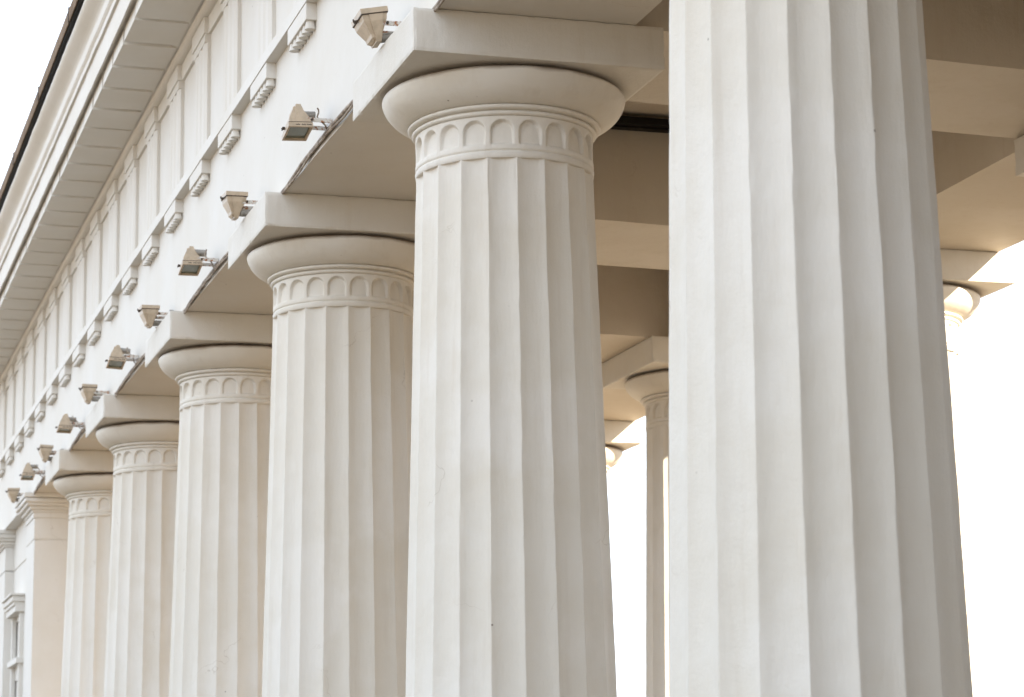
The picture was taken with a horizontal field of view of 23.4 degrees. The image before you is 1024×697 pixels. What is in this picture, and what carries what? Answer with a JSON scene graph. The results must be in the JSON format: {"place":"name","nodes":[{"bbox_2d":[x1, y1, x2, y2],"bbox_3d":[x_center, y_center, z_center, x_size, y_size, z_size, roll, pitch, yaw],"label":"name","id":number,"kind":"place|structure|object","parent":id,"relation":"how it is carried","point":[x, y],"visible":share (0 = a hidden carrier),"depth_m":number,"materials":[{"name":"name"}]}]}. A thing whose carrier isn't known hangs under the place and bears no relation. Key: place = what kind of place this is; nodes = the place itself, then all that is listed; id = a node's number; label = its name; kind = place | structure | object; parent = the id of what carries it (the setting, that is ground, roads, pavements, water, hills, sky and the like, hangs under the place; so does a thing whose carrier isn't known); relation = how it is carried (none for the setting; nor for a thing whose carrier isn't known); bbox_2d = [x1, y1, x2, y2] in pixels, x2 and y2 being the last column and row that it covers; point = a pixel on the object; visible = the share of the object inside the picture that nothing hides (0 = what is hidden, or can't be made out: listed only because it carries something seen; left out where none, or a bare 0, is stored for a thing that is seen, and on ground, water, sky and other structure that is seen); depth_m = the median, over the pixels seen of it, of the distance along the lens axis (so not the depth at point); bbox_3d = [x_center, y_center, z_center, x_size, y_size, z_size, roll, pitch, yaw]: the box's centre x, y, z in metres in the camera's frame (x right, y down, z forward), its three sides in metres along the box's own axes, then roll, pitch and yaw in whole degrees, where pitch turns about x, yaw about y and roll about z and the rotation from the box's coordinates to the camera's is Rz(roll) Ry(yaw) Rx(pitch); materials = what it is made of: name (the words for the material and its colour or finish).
{"place":"outdoors","nodes":[
{"label":"outdoors","id":0,"kind":"place"},
{"bbox_2d":[0,0,1023,696],"label":"sky","id":1,"kind":"structure","parent":0,"point":[991,341],"materials":[{"name":"white"}]},
{"bbox_2d":[621,101,668,118],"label":"ceiling","id":2,"kind":"structure","parent":0,"point":[641,109],"depth_m":21.04,"materials":[{"name":"paint"}]},
{"bbox_2d":[610,116,669,132],"bbox_3d":[0.707,-1.936,21.042,2.720,0.087,0.150,2,-11,-17],"label":"black trunking","id":3,"kind":"object","parent":2,"relation":"attached to","point":[643,124],"depth_m":21.11,"materials":[{"name":"black metal"}]},
{"bbox_2d":[1014,135,1023,176],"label":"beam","id":4,"kind":"structure","parent":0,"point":[1019,153],"depth_m":18.59,"materials":[{"name":"paint"}]},
{"label":"ground","id":5,"kind":"structure","parent":0,"visible":0},
{"bbox_2d":[0,520,26,696],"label":"building","id":6,"kind":"structure","parent":5,"relation":"on","point":[13,550],"depth_m":41.83,"materials":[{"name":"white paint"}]},
{"bbox_2d":[0,0,661,529],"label":"entablature","id":7,"kind":"structure","parent":6,"relation":"on","point":[158,132],"depth_m":25.75,"materials":[{"name":"white paint"}]},
{"bbox_2d":[5,488,23,502],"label":"floodlight","id":8,"kind":"object","parent":7,"relation":"attached to","point":[13,494],"visible":0.72,"depth_m":38.54,"materials":[{"name":"beige metal"}]},
{"bbox_2d":[19,463,44,479],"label":"floodlight","id":9,"kind":"object","parent":7,"relation":"attached to","point":[28,472],"visible":1,"depth_m":36.54,"materials":[{"name":"beige metal"}]},
{"bbox_2d":[34,464,44,493],"bbox_3d":[-6.930,1.822,36.377,0.167,0.285,2.912,2,-11,-17],"label":"cable","id":10,"kind":"object","parent":7,"relation":"attached to","point":[40,482],"visible":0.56,"depth_m":36.80,"materials":[{"name":"white plastic"}]},
{"bbox_2d":[37,444,57,462],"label":"floodlight","id":11,"kind":"object","parent":7,"relation":"attached to","point":[45,451],"visible":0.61,"depth_m":34.21,"materials":[{"name":"beige metal"}]},
{"bbox_2d":[55,414,83,432],"bbox_3d":[-5.764,0.972,32.223,0.358,0.232,0.267,2,-11,-17],"label":"floodlight","id":12,"kind":"object","parent":7,"relation":"attached to","point":[66,425],"visible":1,"depth_m":32.15,"materials":[{"name":"beige metal"}]},
{"bbox_2d":[69,415,85,451],"bbox_3d":[-5.631,1.004,32.131,0.163,0.271,2.962,2,-11,-17],"label":"cable","id":13,"kind":"object","parent":7,"relation":"attached to","point":[77,437],"visible":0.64,"depth_m":32.51,"materials":[{"name":"white plastic"}]},
{"bbox_2d":[79,384,109,403],"bbox_3d":[-5.060,0.559,29.915,0.358,0.216,0.265,2,-11,-17],"label":"floodlight","id":14,"kind":"object","parent":7,"relation":"attached to","point":[89,392],"visible":0.87,"depth_m":29.81,"materials":[{"name":"beige metal"}]},
{"bbox_2d":[105,345,138,369],"bbox_3d":[-4.361,0.091,27.631,0.358,0.251,0.267,2,-11,-17],"label":"floodlight","id":15,"kind":"object","parent":7,"relation":"attached to","point":[117,359],"visible":1,"depth_m":27.57,"materials":[{"name":"beige metal"}]},
{"bbox_2d":[114,347,144,396],"bbox_3d":[-4.256,0.139,27.657,0.147,0.272,3.402,2,-11,-17],"label":"cable","id":16,"kind":"object","parent":7,"relation":"attached to","point":[137,363],"visible":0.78,"depth_m":27.93,"materials":[{"name":"white plastic"}]},
{"bbox_2d":[137,305,173,327],"bbox_3d":[-3.654,-0.317,25.313,0.358,0.228,0.266,2,-11,-17],"label":"floodlight","id":17,"kind":"object","parent":7,"relation":"attached to","point":[148,314],"visible":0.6,"depth_m":25.21,"materials":[{"name":"beige metal"}]},
{"bbox_2d":[177,246,217,275],"bbox_3d":[-2.918,-0.817,22.909,0.358,0.248,0.267,2,-11,-17],"label":"floodlight","id":18,"kind":"object","parent":7,"relation":"attached to","point":[192,263],"visible":1,"depth_m":22.85,"materials":[{"name":"beige metal"}]},
{"bbox_2d":[183,249,227,313],"bbox_3d":[-2.834,-0.755,23.033,0.130,0.258,3.282,2,-11,-17],"label":"cable","id":19,"kind":"object","parent":7,"relation":"attached to","point":[210,275],"visible":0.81,"depth_m":23.23,"materials":[{"name":"white plastic"}]},
{"bbox_2d":[220,191,257,220],"bbox_3d":[-2.275,-1.192,20.799,0.358,0.225,0.266,2,-11,-17],"label":"floodlight","id":20,"kind":"object","parent":7,"relation":"attached to","point":[233,203],"visible":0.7,"depth_m":20.70,"materials":[{"name":"beige metal"}]},
{"bbox_2d":[281,104,331,140],"bbox_3d":[-1.537,-1.686,18.385,0.358,0.245,0.267,2,-11,-17],"label":"floodlight","id":21,"kind":"object","parent":7,"relation":"attached to","point":[299,126],"visible":0.98,"depth_m":18.32,"materials":[{"name":"beige metal"}]},
{"bbox_2d":[280,99,352,193],"bbox_3d":[-1.445,-1.630,18.511,0.116,0.247,3.183,2,-11,-17],"label":"cable","id":22,"kind":"object","parent":7,"relation":"attached to","point":[342,115],"visible":0.81,"depth_m":18.60,"materials":[{"name":"white plastic"}]},
{"bbox_2d":[351,6,400,47],"bbox_3d":[-0.871,-2.092,16.204,0.357,0.235,0.266,2,-11,-17],"label":"floodlight","id":23,"kind":"object","parent":7,"relation":"attached to","point":[368,24],"visible":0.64,"depth_m":16.10,"materials":[{"name":"beige metal"}]},
{"bbox_2d":[432,0,444,11],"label":"cable","id":24,"kind":"object","parent":7,"relation":"attached to","point":[437,5],"visible":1,"depth_m":15.38,"materials":[{"name":"white plastic"}]},
{"bbox_2d":[15,492,68,696],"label":"pier","id":25,"kind":"structure","parent":5,"relation":"on","point":[45,516],"depth_m":37.73,"materials":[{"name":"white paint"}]},
{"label":"portico step","id":26,"kind":"structure","parent":0,"visible":0},
{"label":"portico step","id":27,"kind":"structure","parent":26,"relation":"on","visible":0},
{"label":"portico floor","id":28,"kind":"structure","parent":27,"relation":"on","visible":0},
{"bbox_2d":[45,449,113,696],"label":"column","id":29,"kind":"structure","parent":28,"relation":"on","point":[81,481],"depth_m":33.61,"materials":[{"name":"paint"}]},
{"bbox_2d":[86,394,179,696],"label":"column","id":30,"kind":"structure","parent":28,"relation":"on","point":[137,436],"depth_m":29.32,"materials":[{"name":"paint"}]},
{"bbox_2d":[145,311,272,696],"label":"column","id":31,"kind":"structure","parent":28,"relation":"on","point":[217,367],"depth_m":24.63,"materials":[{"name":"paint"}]},
{"bbox_2d":[413,265,667,361],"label":"ceiling beam","id":32,"kind":"structure","parent":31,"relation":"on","point":[633,306],"depth_m":26.22,"materials":[{"name":"paint"}]},
{"bbox_2d":[228,192,415,696],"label":"column","id":33,"kind":"structure","parent":28,"relation":"on","point":[336,273],"depth_m":20.06,"materials":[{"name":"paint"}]},
{"bbox_2d":[353,7,664,696],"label":"column","id":34,"kind":"structure","parent":28,"relation":"on","point":[502,122],"depth_m":15.59,"materials":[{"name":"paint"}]},
{"bbox_2d":[627,0,1023,138],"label":"ceiling beam","id":35,"kind":"structure","parent":34,"relation":"on","point":[974,49],"depth_m":16.97,"materials":[{"name":"paint"}]},
{"bbox_2d":[604,420,642,472],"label":"column","id":36,"kind":"structure","parent":28,"relation":"on","point":[621,437],"depth_m":31.69,"materials":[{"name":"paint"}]},
{"bbox_2d":[602,336,668,696],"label":"column","id":37,"kind":"structure","parent":28,"relation":"on","point":[639,372],"depth_m":26.48,"materials":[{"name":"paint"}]},
{"bbox_2d":[601,131,1023,420],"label":"entablature","id":38,"kind":"structure","parent":37,"relation":"on","point":[980,192],"depth_m":20.50,"materials":[{"name":"paint"}]},
{"bbox_3d":[-2.376,-2.956,33.703,8.500,1.350,54.600,2,-11,-17],"label":"portico roof","id":39,"kind":"object","parent":38,"relation":"on","visible":0},
{"bbox_2d":[0,0,83,211],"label":"eaves gutter","id":40,"kind":"object","parent":39,"relation":"attached to","point":[72,15],"visible":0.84,"depth_m":29.41,"materials":[{"name":"brown metal"}]},
{"bbox_2d":[669,0,972,696],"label":"column","id":41,"kind":"structure","parent":28,"relation":"on","point":[815,544],"depth_m":10.90,"materials":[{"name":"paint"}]},
{"bbox_2d":[940,249,1015,696],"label":"column","id":42,"kind":"structure","parent":28,"relation":"on","point":[970,279],"depth_m":22.36,"materials":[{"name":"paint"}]},
{"bbox_2d":[593,129,668,269],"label":"ceiling beam","id":43,"kind":"structure","parent":42,"relation":"on","point":[631,188],"depth_m":21.28,"materials":[{"name":"paint"}]}
]}

